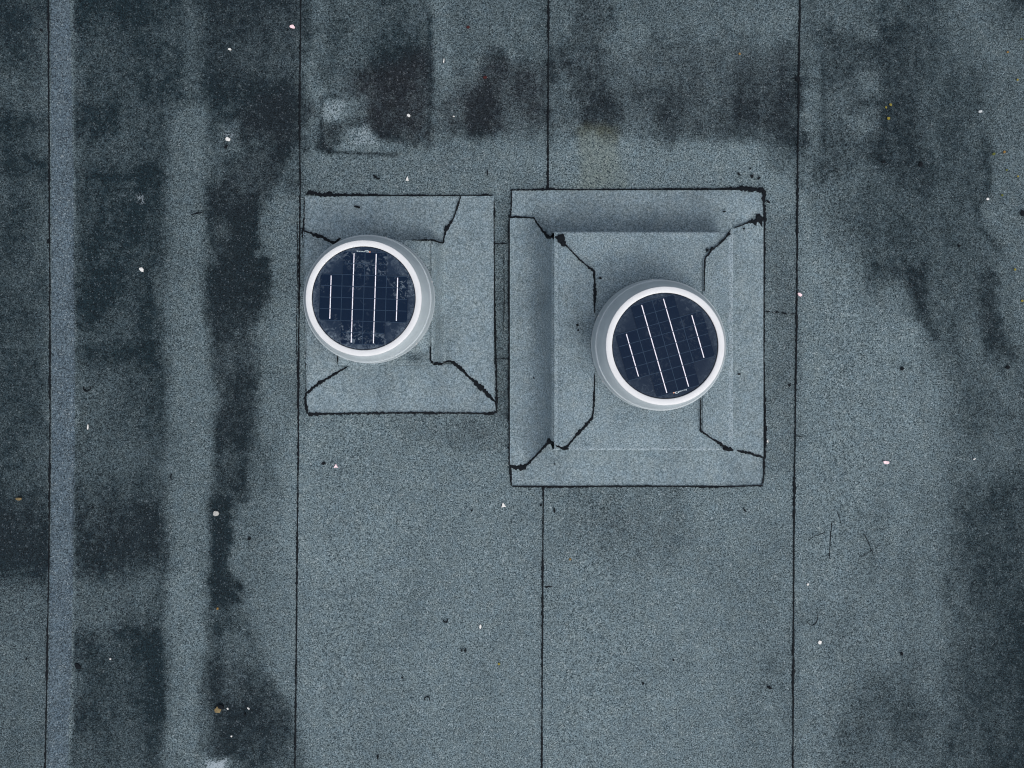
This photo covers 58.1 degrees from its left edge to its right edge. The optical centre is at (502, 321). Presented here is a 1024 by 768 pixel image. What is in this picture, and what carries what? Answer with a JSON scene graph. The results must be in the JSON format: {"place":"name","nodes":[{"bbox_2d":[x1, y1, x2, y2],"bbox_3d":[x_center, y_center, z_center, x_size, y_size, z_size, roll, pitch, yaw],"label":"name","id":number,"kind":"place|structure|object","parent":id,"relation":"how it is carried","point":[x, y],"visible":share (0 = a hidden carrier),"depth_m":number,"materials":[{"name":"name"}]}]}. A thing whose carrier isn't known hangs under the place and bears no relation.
{"place":"outdoors","nodes":[
{"label":"outdoors","id":0,"kind":"place"},
{"bbox_2d":[0,0,1023,767],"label":"roof deck","id":1,"kind":"structure","parent":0,"point":[364,570],"depth_m":3.60,"materials":[{"name":"fabric"}]},
{"bbox_2d":[301,190,497,416],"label":"roof kerb","id":2,"kind":"structure","parent":1,"relation":"on","point":[420,376],"depth_m":3.59,"materials":[{"name":"fabric"}]},
{"bbox_2d":[303,235,434,363],"bbox_3d":[-0.500,-0.085,3.402,0.485,0.191,0.485,2,90,0],"label":"solar roof vent","id":3,"kind":"object","parent":2,"relation":"on","point":[369,299],"visible":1,"depth_m":3.31,"materials":[{"name":"blue plastic"}]},
{"bbox_2d":[507,185,766,488],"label":"roof kerb","id":4,"kind":"structure","parent":1,"relation":"on","point":[585,263],"depth_m":3.58,"materials":[{"name":"fabric"}]},
{"bbox_2d":[591,279,725,410],"bbox_3d":[0.569,0.084,3.328,0.485,0.191,0.485,-16,90,0],"label":"solar roof vent","id":5,"kind":"object","parent":4,"relation":"on","point":[658,344],"visible":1,"depth_m":3.24,"materials":[{"name":"blue plastic"}]}
]}

